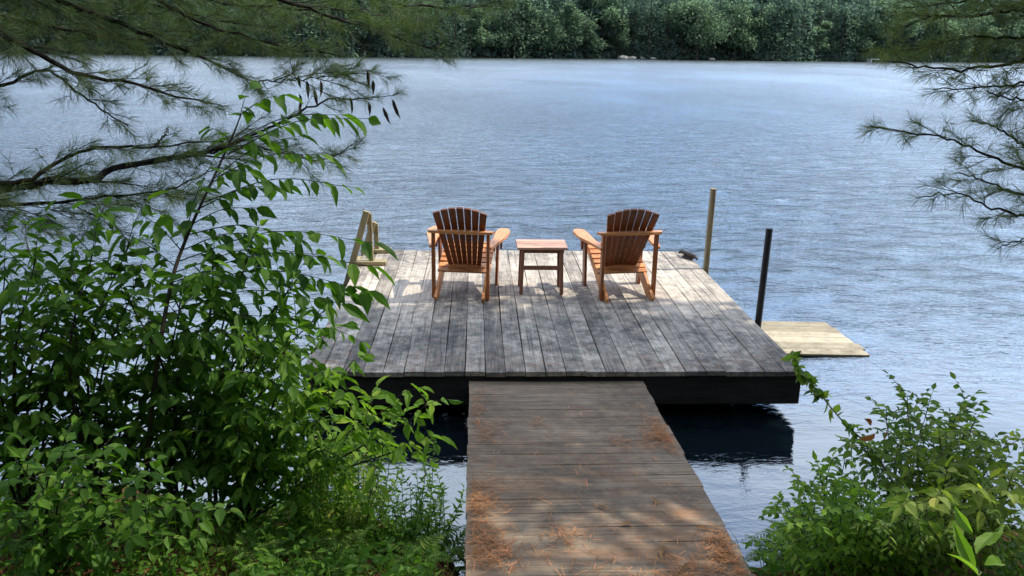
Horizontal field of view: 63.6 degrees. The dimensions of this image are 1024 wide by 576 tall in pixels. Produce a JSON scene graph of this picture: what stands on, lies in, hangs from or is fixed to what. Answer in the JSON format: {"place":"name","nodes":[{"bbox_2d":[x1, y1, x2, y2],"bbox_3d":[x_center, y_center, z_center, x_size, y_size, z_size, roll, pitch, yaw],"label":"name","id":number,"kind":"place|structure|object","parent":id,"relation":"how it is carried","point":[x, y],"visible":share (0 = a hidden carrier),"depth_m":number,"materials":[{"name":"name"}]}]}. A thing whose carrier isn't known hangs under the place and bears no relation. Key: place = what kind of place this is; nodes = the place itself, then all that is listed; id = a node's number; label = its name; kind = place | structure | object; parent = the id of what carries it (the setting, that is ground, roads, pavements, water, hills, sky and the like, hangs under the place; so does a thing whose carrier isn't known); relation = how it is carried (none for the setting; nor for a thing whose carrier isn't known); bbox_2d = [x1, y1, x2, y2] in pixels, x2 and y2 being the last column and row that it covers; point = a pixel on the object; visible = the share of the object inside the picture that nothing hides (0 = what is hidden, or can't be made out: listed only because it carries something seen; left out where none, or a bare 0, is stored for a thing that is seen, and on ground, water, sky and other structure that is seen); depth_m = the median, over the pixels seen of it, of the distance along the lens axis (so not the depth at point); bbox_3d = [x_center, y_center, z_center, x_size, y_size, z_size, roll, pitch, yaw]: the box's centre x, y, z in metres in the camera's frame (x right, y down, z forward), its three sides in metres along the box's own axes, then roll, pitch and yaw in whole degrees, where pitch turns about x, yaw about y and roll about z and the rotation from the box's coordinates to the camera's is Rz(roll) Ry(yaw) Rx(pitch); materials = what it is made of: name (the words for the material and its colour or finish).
{"place":"outdoors","nodes":[
{"label":"outdoors","id":0,"kind":"place"},
{"bbox_2d":[0,54,1023,575],"bbox_3d":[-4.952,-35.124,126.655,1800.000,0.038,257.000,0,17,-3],"label":"water","id":1,"kind":"structure","parent":0,"point":[916,298],"depth_m":14.87,"materials":[{"name":"liquid"}]},
{"bbox_2d":[301,250,803,404],"bbox_3d":[0.238,0.398,7.799,3.661,0.656,3.616,0,17,-3],"label":"floating dock","id":2,"kind":"object","parent":1,"relation":"on","point":[692,311],"visible":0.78,"depth_m":6.73,"materials":[{"name":"grey wood"}]},
{"bbox_2d":[343,210,390,287],"bbox_3d":[-1.665,-0.195,9.020,0.640,1.447,0.641,0,17,-3],"label":"dock ladder","id":3,"kind":"object","parent":2,"relation":"attached to","point":[366,218],"visible":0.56,"depth_m":8.67,"materials":[{"name":"wood"}]},
{"bbox_2d":[427,207,509,301],"bbox_3d":[-0.440,-0.395,7.763,0.790,0.864,0.745,3,17,5],"label":"adirondack chair","id":4,"kind":"object","parent":2,"relation":"on","point":[472,251],"visible":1,"depth_m":7.60,"materials":[{"name":"brown wood"}]},
{"bbox_2d":[516,239,567,294],"bbox_3d":[0.274,-0.200,7.865,0.470,0.459,0.328,0,17,-3],"label":"side table","id":5,"kind":"object","parent":2,"relation":"on","point":[558,247],"visible":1,"depth_m":7.73,"materials":[{"name":"brown wood"}]},
{"bbox_2d":[316,329,789,371],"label":"pine needles","id":6,"kind":"object","parent":2,"relation":"on","point":[554,359],"visible":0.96,"depth_m":6.11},
{"bbox_2d":[573,209,661,302],"bbox_3d":[1.030,-0.389,7.830,0.790,0.864,0.745,-2,17,-10],"label":"adirondack chair","id":7,"kind":"object","parent":2,"relation":"on","point":[626,235],"visible":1,"depth_m":7.67,"materials":[{"name":"brown wood"}]},
{"bbox_2d":[703,188,715,273],"bbox_3d":[2.064,-0.047,8.863,0.069,2.060,0.055,0,17,-3],"label":"mooring post","id":8,"kind":"object","parent":1,"relation":"in","point":[709,229],"visible":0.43,"depth_m":8.67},
{"bbox_2d":[755,228,772,327],"bbox_3d":[2.151,0.455,7.282,0.083,2.006,0.058,0,17,-3],"label":"mooring pole","id":9,"kind":"object","parent":1,"relation":"in","point":[763,275],"visible":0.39,"depth_m":7.09,"materials":[{"name":"black metal"}]},
{"bbox_2d":[754,321,869,355],"bbox_3d":[2.662,0.518,7.848,1.122,0.139,0.904,0,17,-3],"label":"float board","id":10,"kind":"object","parent":1,"relation":"on","point":[813,338],"visible":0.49,"depth_m":7.77,"materials":[{"name":"brown wood"}]},
{"bbox_2d":[0,20,1023,575],"bbox_3d":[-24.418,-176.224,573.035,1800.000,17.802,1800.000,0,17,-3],"label":"ground","id":11,"kind":"structure","parent":0,"point":[450,568],"depth_m":4.53,"materials":[{"name":"plant"}]},
{"bbox_2d":[1,0,63,51],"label":"shore tree","id":12,"kind":"object","parent":11,"relation":"on","point":[31,11],"visible":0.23,"depth_m":110.67,"materials":[{"name":"plant"}]},
{"bbox_2d":[0,199,165,540],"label":"shrub","id":13,"kind":"object","parent":11,"relation":"on","point":[10,411],"visible":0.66,"depth_m":3.70,"materials":[{"name":"green plant"}]},
{"bbox_2d":[0,191,198,538],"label":"shrub","id":14,"kind":"object","parent":11,"relation":"on","point":[87,402],"visible":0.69,"depth_m":3.72,"materials":[{"name":"green plant"}]},
{"bbox_2d":[89,0,153,41],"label":"shore tree","id":15,"kind":"object","parent":11,"relation":"on","point":[119,10],"visible":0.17,"depth_m":112.17,"materials":[{"name":"plant"}]},
{"bbox_2d":[0,415,245,575],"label":"shrub","id":16,"kind":"object","parent":11,"relation":"on","point":[65,536],"visible":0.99,"depth_m":3.19,"materials":[{"name":"green plant"}]},
{"bbox_2d":[151,0,216,55],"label":"shore tree","id":17,"kind":"object","parent":11,"relation":"on","point":[159,50],"visible":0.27,"depth_m":114.37,"materials":[{"name":"plant"}]},
{"bbox_2d":[75,257,315,533],"bbox_3d":[-1.521,0.540,4.006,1.149,1.590,0.932,-7,18,-24],"label":"shrub","id":18,"kind":"object","parent":11,"relation":"on","point":[166,444],"visible":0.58,"depth_m":3.79,"materials":[{"name":"green plant"}]},
{"bbox_2d":[50,80,397,519],"bbox_3d":[-1.341,0.194,3.825,1.541,2.209,0.894,-5,18,-19],"label":"sapling","id":19,"kind":"object","parent":11,"relation":"on","point":[269,189],"visible":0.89,"depth_m":3.76,"materials":[{"name":"green plant"}]},
{"bbox_2d":[206,3,243,50],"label":"shore tree","id":20,"kind":"object","parent":11,"relation":"on","point":[228,27],"visible":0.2,"depth_m":116.45,"materials":[{"name":"plant"}]},
{"bbox_2d":[89,219,370,524],"bbox_3d":[-1.309,0.482,4.082,1.354,1.804,0.965,10,19,26],"label":"shrub","id":21,"kind":"object","parent":11,"relation":"on","point":[219,353],"visible":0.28,"depth_m":3.83,"materials":[{"name":"green plant"}]},
{"bbox_2d":[153,316,331,534],"bbox_3d":[-1.185,0.681,3.893,0.905,1.378,0.714,13,20,34],"label":"shrub","id":22,"kind":"object","parent":11,"relation":"on","point":[219,480],"visible":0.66,"depth_m":3.77,"materials":[{"name":"green plant"}]},
{"bbox_2d":[203,532,301,573],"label":"fern","id":23,"kind":"object","parent":11,"relation":"on","point":[247,554],"visible":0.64,"depth_m":3.67,"materials":[{"name":"plant"}]},
{"bbox_2d":[0,0,521,253],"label":"pine tree","id":24,"kind":"object","parent":11,"relation":"on","point":[8,187],"visible":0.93,"depth_m":4.77,"materials":[{"name":"green plant"}]},
{"bbox_2d":[241,0,303,56],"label":"shore tree","id":25,"kind":"object","parent":11,"relation":"on","point":[275,34],"visible":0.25,"depth_m":117.32,"materials":[{"name":"plant"}]},
{"bbox_2d":[250,524,336,557],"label":"fern","id":26,"kind":"object","parent":11,"relation":"on","point":[290,540],"visible":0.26,"depth_m":3.92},
{"bbox_2d":[268,470,322,550],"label":"wild plant","id":27,"kind":"object","parent":11,"relation":"on","point":[297,519],"visible":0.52,"depth_m":3.95,"materials":[{"name":"green plant"}]},
{"bbox_2d":[240,400,358,517],"bbox_3d":[-1.019,0.917,3.991,0.528,1.047,1.019,-6,18,-21],"label":"shrub","id":28,"kind":"object","parent":11,"relation":"on","point":[273,423],"visible":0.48,"depth_m":3.67,"materials":[{"name":"green plant"}]},
{"bbox_2d":[277,0,323,56],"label":"shore tree","id":29,"kind":"object","parent":11,"relation":"on","point":[307,32],"visible":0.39,"depth_m":117.46,"materials":[{"name":"plant"}]},
{"bbox_2d":[306,0,337,56],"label":"shore tree","id":30,"kind":"object","parent":11,"relation":"on","point":[322,31],"visible":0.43,"depth_m":118.89,"materials":[{"name":"plant"}]},
{"bbox_2d":[304,462,340,557],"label":"wild plant","id":31,"kind":"object","parent":11,"relation":"on","point":[323,530],"visible":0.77,"depth_m":3.84,"materials":[{"name":"green plant"}]},
{"bbox_2d":[301,446,346,548],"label":"wild plant","id":32,"kind":"object","parent":11,"relation":"on","point":[327,508],"visible":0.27,"depth_m":4.01,"materials":[{"name":"green plant"}]},
{"bbox_2d":[301,444,349,534],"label":"wild plant","id":33,"kind":"object","parent":11,"relation":"on","point":[340,512],"visible":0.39,"depth_m":4.04,"materials":[{"name":"green plant"}]},
{"bbox_2d":[307,468,358,547],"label":"wild plant","id":34,"kind":"object","parent":11,"relation":"on","point":[351,514],"visible":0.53,"depth_m":4.02,"materials":[{"name":"green plant"}]},
{"bbox_2d":[204,321,463,520],"bbox_3d":[-0.878,0.776,3.850,1.449,1.390,0.630,5,17,12],"label":"sapling","id":35,"kind":"object","parent":11,"relation":"on","point":[357,431],"visible":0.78,"depth_m":3.70,"materials":[{"name":"green plant"}]},
{"bbox_2d":[291,525,379,575],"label":"fern","id":36,"kind":"object","parent":11,"relation":"on","point":[342,546],"visible":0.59,"depth_m":3.77,"materials":[{"name":"plant"}]},
{"bbox_2d":[322,1,360,56],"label":"shore tree","id":37,"kind":"object","parent":11,"relation":"on","point":[338,35],"visible":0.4,"depth_m":120.88,"materials":[{"name":"plant"}]},
{"bbox_2d":[318,441,385,546],"bbox_3d":[-0.807,1.048,4.142,0.354,0.599,0.140,3,17,6],"label":"wild plant","id":38,"kind":"object","parent":11,"relation":"on","point":[363,482],"visible":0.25,"depth_m":4.14,"materials":[{"name":"green plant"}]},
{"bbox_2d":[331,442,372,517],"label":"wild plant","id":39,"kind":"object","parent":11,"relation":"on","point":[358,477],"visible":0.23,"depth_m":4.32,"materials":[{"name":"green plant"}]},
{"bbox_2d":[330,445,387,544],"bbox_3d":[-0.770,1.054,4.101,0.343,0.605,0.141,9,18,25],"label":"wild plant","id":40,"kind":"object","parent":11,"relation":"on","point":[370,502],"visible":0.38,"depth_m":4.08,"materials":[{"name":"green plant"}]},
{"bbox_2d":[341,0,381,54],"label":"shore tree","id":41,"kind":"object","parent":11,"relation":"on","point":[356,33],"visible":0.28,"depth_m":122.31,"materials":[{"name":"plant"}]},
{"bbox_2d":[350,420,406,523],"bbox_3d":[-0.726,1.042,4.497,0.282,0.615,0.221,-6,18,-21],"label":"wild plant","id":42,"kind":"object","parent":11,"relation":"on","point":[385,480],"visible":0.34,"depth_m":4.53,"materials":[{"name":"green plant"}]},
{"bbox_2d":[349,478,410,543],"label":"wild plant","id":43,"kind":"object","parent":11,"relation":"on","point":[359,507],"visible":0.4,"depth_m":4.17,"materials":[{"name":"green plant"}]},
{"bbox_2d":[341,518,427,564],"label":"fern","id":44,"kind":"object","parent":11,"relation":"on","point":[384,549],"visible":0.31,"depth_m":4.10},
{"bbox_2d":[367,0,407,57],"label":"shore tree","id":45,"kind":"object","parent":11,"relation":"on","point":[379,55],"visible":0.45,"depth_m":124.68,"materials":[{"name":"plant"}]},
{"bbox_2d":[374,489,419,556],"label":"wild plant","id":46,"kind":"object","parent":11,"relation":"on","point":[387,507],"visible":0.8,"depth_m":4.07,"materials":[{"name":"green plant"}]},
{"bbox_2d":[384,0,435,54],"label":"shore tree","id":47,"kind":"object","parent":11,"relation":"on","point":[430,2],"visible":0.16,"depth_m":125.45,"materials":[{"name":"plant"}]},
{"bbox_2d":[387,451,434,544],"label":"wild plant","id":48,"kind":"object","parent":11,"relation":"on","point":[418,520],"visible":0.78,"depth_m":4.13,"materials":[{"name":"green plant"}]},
{"bbox_2d":[372,530,464,575],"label":"fern","id":49,"kind":"object","parent":11,"relation":"on","point":[418,566],"visible":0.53,"depth_m":3.97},
{"bbox_2d":[396,439,444,535],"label":"wild plant","id":50,"kind":"object","parent":11,"relation":"on","point":[427,524],"visible":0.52,"depth_m":4.39,"materials":[{"name":"green plant"}]},
{"bbox_2d":[419,0,458,57],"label":"shore tree","id":51,"kind":"object","parent":11,"relation":"on","point":[439,41],"visible":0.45,"depth_m":126.94,"materials":[{"name":"plant"}]},
{"bbox_2d":[415,525,465,564],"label":"fern","id":52,"kind":"object","parent":11,"relation":"on","point":[459,549],"visible":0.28,"depth_m":4.28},
{"bbox_2d":[419,458,468,550],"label":"wild plant","id":53,"kind":"object","parent":11,"relation":"on","point":[440,498],"visible":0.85,"depth_m":4.26,"materials":[{"name":"green plant"}]},
{"bbox_2d":[441,0,469,57],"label":"shore tree","id":54,"kind":"object","parent":11,"relation":"on","point":[455,24],"visible":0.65,"depth_m":127.96,"materials":[{"name":"plant"}]},
{"bbox_2d":[456,8,486,55],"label":"shore tree","id":55,"kind":"object","parent":11,"relation":"on","point":[475,36],"visible":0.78,"depth_m":130.39,"materials":[{"name":"plant"}]},
{"bbox_2d":[467,8,496,56],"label":"shore tree","id":56,"kind":"object","parent":11,"relation":"on","point":[489,38],"visible":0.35,"depth_m":131.90,"materials":[{"name":"plant"}]},
{"bbox_2d":[486,4,530,57],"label":"shore tree","id":57,"kind":"object","parent":11,"relation":"on","point":[501,38],"visible":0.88,"depth_m":134.02,"materials":[{"name":"plant"}]},
{"bbox_2d":[0,470,1023,575],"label":"undergrowth","id":58,"kind":"object","parent":11,"relation":"on","point":[347,565],"visible":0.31,"depth_m":3.69,"materials":[{"name":"green plant"}]},
{"bbox_2d":[0,0,1023,61],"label":"wood","id":59,"kind":"object","parent":11,"relation":"on","point":[855,7],"visible":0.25,"depth_m":147.37,"materials":[{"name":"plant"}]},
{"bbox_2d":[1,501,1023,575],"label":"needle litter","id":60,"kind":"object","parent":11,"relation":"on","point":[179,571],"visible":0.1,"depth_m":3.78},
{"bbox_2d":[499,0,531,58],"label":"shore tree","id":61,"kind":"object","parent":11,"relation":"on","point":[514,44],"visible":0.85,"depth_m":134.41,"materials":[{"name":"plant"}]},
{"bbox_2d":[516,0,543,53],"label":"shore tree","id":62,"kind":"object","parent":11,"relation":"on","point":[526,4],"visible":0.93,"depth_m":135.37,"materials":[{"name":"plant"}]},
{"bbox_2d":[516,0,560,58],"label":"shore tree","id":63,"kind":"object","parent":11,"relation":"on","point":[546,7],"visible":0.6,"depth_m":136.98,"materials":[{"name":"plant"}]},
{"bbox_2d":[535,6,569,57],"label":"shore tree","id":64,"kind":"object","parent":11,"relation":"on","point":[549,37],"visible":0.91,"depth_m":137.11,"materials":[{"name":"plant"}]},
{"bbox_2d":[558,2,584,56],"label":"shore tree","id":65,"kind":"object","parent":11,"relation":"on","point":[569,8],"visible":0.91,"depth_m":138.28,"materials":[{"name":"plant"}]},
{"bbox_2d":[569,10,607,56],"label":"shore tree","id":66,"kind":"object","parent":11,"relation":"on","point":[590,39],"visible":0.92,"depth_m":140.24,"materials":[{"name":"plant"}]},
{"bbox_2d":[584,0,625,55],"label":"shore tree","id":67,"kind":"object","parent":11,"relation":"on","point":[609,13],"visible":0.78,"depth_m":141.90,"materials":[{"name":"plant"}]},
{"bbox_2d":[465,381,754,575],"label":"gangway","id":68,"kind":"object","parent":11,"relation":"on","point":[634,502],"visible":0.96,"depth_m":4.42,"materials":[{"name":"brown wood"}]},
{"bbox_2d":[464,387,753,575],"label":"pine needles","id":69,"kind":"object","parent":68,"relation":"on","point":[718,554],"visible":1,"depth_m":3.90,"materials":[{"name":"plant"}]},
{"bbox_2d":[600,18,631,57],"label":"shore tree","id":70,"kind":"object","parent":11,"relation":"on","point":[622,40],"visible":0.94,"depth_m":143.86,"materials":[{"name":"plant"}]},
{"bbox_2d":[617,0,646,57],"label":"shore tree","id":71,"kind":"object","parent":11,"relation":"on","point":[634,21],"visible":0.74,"depth_m":146.20,"materials":[{"name":"plant"}]},
{"bbox_2d":[628,0,669,59],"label":"shore tree","id":72,"kind":"object","parent":11,"relation":"on","point":[649,24],"visible":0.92,"depth_m":145.27,"materials":[{"name":"plant"}]},
{"bbox_2d":[650,0,684,59],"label":"shore tree","id":73,"kind":"object","parent":11,"relation":"on","point":[668,30],"visible":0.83,"depth_m":145.81,"materials":[{"name":"plant"}]},
{"bbox_2d":[658,0,704,58],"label":"shore tree","id":74,"kind":"object","parent":11,"relation":"on","point":[676,10],"visible":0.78,"depth_m":144.09,"materials":[{"name":"plant"}]},
{"bbox_2d":[673,0,719,57],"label":"shore tree","id":75,"kind":"object","parent":11,"relation":"on","point":[684,36],"visible":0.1,"depth_m":147.31,"materials":[{"name":"plant"}]},
{"bbox_2d":[676,0,735,59],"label":"shore tree","id":76,"kind":"object","parent":11,"relation":"on","point":[712,34],"visible":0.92,"depth_m":143.27,"materials":[{"name":"plant"}]},
{"bbox_2d":[695,0,735,59],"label":"shore tree","id":77,"kind":"object","parent":11,"relation":"on","point":[717,49],"visible":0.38,"depth_m":149.36,"materials":[{"name":"plant"}]},
{"bbox_2d":[715,0,755,57],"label":"shore tree","id":78,"kind":"object","parent":11,"relation":"on","point":[740,10],"visible":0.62,"depth_m":147.90,"materials":[{"name":"plant"}]},
{"bbox_2d":[719,13,757,58],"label":"shore tree","id":79,"kind":"object","parent":11,"relation":"on","point":[737,41],"visible":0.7,"depth_m":148.38,"materials":[{"name":"plant"}]},
{"bbox_2d":[741,2,784,51],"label":"shore tree","id":80,"kind":"object","parent":11,"relation":"on","point":[761,27],"visible":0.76,"depth_m":149.69,"materials":[{"name":"plant"}]},
{"bbox_2d":[744,527,794,573],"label":"fern","id":81,"kind":"object","parent":11,"relation":"on","point":[756,557],"visible":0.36,"depth_m":4.21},
{"bbox_2d":[760,0,794,61],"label":"shore tree","id":82,"kind":"object","parent":11,"relation":"on","point":[776,48],"visible":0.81,"depth_m":149.52,"materials":[{"name":"plant"}]},
{"bbox_2d":[772,0,806,60],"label":"shore tree","id":83,"kind":"object","parent":11,"relation":"on","point":[797,48],"visible":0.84,"depth_m":150.79,"materials":[{"name":"plant"}]},
{"bbox_2d":[782,0,820,61],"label":"shore tree","id":84,"kind":"object","parent":11,"relation":"on","point":[815,31],"visible":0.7,"depth_m":151.57,"materials":[{"name":"plant"}]},
{"bbox_2d":[801,19,832,59],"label":"shore tree","id":85,"kind":"object","parent":11,"relation":"on","point":[822,28],"visible":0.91,"depth_m":154.23,"materials":[{"name":"plant"}]},
{"bbox_2d":[758,449,892,575],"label":"shrub","id":86,"kind":"object","parent":11,"relation":"on","point":[835,488],"visible":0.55,"depth_m":3.43,"materials":[{"name":"green plant"}]},
{"bbox_2d":[814,0,839,60],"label":"shore tree","id":87,"kind":"object","parent":11,"relation":"on","point":[836,16],"visible":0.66,"depth_m":155.90,"materials":[{"name":"plant"}]},
{"bbox_2d":[828,3,855,61],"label":"shore tree","id":88,"kind":"object","parent":11,"relation":"on","point":[841,47],"visible":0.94,"depth_m":155.37,"materials":[{"name":"plant"}]},
{"bbox_2d":[781,350,911,531],"bbox_3d":[1.745,0.893,3.918,0.951,1.219,0.465,-5,18,-18],"label":"shrub","id":89,"kind":"object","parent":11,"relation":"on","point":[806,378],"visible":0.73,"depth_m":3.75,"materials":[{"name":"green plant"}]},
{"bbox_2d":[835,8,875,59],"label":"shore tree","id":90,"kind":"object","parent":11,"relation":"on","point":[859,45],"visible":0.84,"depth_m":156.29,"materials":[{"name":"plant"}]},
{"bbox_2d":[740,484,986,575],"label":"shrub","id":91,"kind":"object","parent":11,"relation":"on","point":[850,547],"visible":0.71,"depth_m":3.32,"materials":[{"name":"green plant"}]},
{"bbox_2d":[855,15,884,58],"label":"shore tree","id":92,"kind":"object","parent":11,"relation":"on","point":[870,23],"visible":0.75,"depth_m":156.27,"materials":[{"name":"plant"}]},
{"bbox_2d":[872,0,904,57],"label":"shore tree","id":93,"kind":"object","parent":11,"relation":"on","point":[896,12],"visible":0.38,"depth_m":156.79,"materials":[{"name":"plant"}]},
{"bbox_2d":[878,0,922,55],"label":"shore tree","id":94,"kind":"object","parent":11,"relation":"on","point":[908,30],"visible":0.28,"depth_m":159.93,"materials":[{"name":"plant"}]},
{"bbox_2d":[828,370,1023,519],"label":"shrub","id":95,"kind":"object","parent":11,"relation":"on","point":[891,441],"visible":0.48,"depth_m":3.78,"materials":[{"name":"green plant"}]},
{"bbox_2d":[850,472,1023,575],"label":"shrub","id":96,"kind":"object","parent":11,"relation":"on","point":[915,522],"visible":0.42,"depth_m":3.27,"materials":[{"name":"green plant"}]},
{"bbox_2d":[853,0,1023,263],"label":"pine tree","id":97,"kind":"object","parent":11,"relation":"on","point":[1013,9],"visible":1,"depth_m":4.23,"materials":[{"name":"green plant"}]},
{"bbox_2d":[922,4,962,61],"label":"shore tree","id":98,"kind":"object","parent":11,"relation":"on","point":[928,26],"visible":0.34,"depth_m":166.13,"materials":[{"name":"plant"}]},
{"bbox_2d":[874,451,1023,575],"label":"shrub","id":99,"kind":"object","parent":11,"relation":"on","point":[982,497],"visible":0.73,"depth_m":3.26,"materials":[{"name":"green plant"}]},
{"bbox_2d":[877,413,1023,521],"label":"shrub","id":100,"kind":"object","parent":11,"relation":"on","point":[960,464],"visible":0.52,"depth_m":3.66,"materials":[{"name":"green plant"}]},
{"bbox_2d":[952,25,973,61],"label":"shore tree","id":101,"kind":"object","parent":11,"relation":"on","point":[961,46],"visible":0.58,"depth_m":170.45,"materials":[{"name":"plant"}]},
{"bbox_2d":[949,505,1005,575],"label":"broad leaf plant","id":102,"kind":"object","parent":11,"relation":"on","point":[965,552],"visible":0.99,"depth_m":2.55,"materials":[{"name":"plant"}]},
{"bbox_2d":[966,4,1000,60],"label":"shore tree","id":103,"kind":"object","parent":11,"relation":"on","point":[989,25],"visible":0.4,"depth_m":175.11,"materials":[{"name":"plant"}]},
{"bbox_2d":[981,8,1023,55],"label":"shore tree","id":104,"kind":"object","parent":11,"relation":"on","point":[1017,29],"visible":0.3,"depth_m":176.97,"materials":[{"name":"plant"}]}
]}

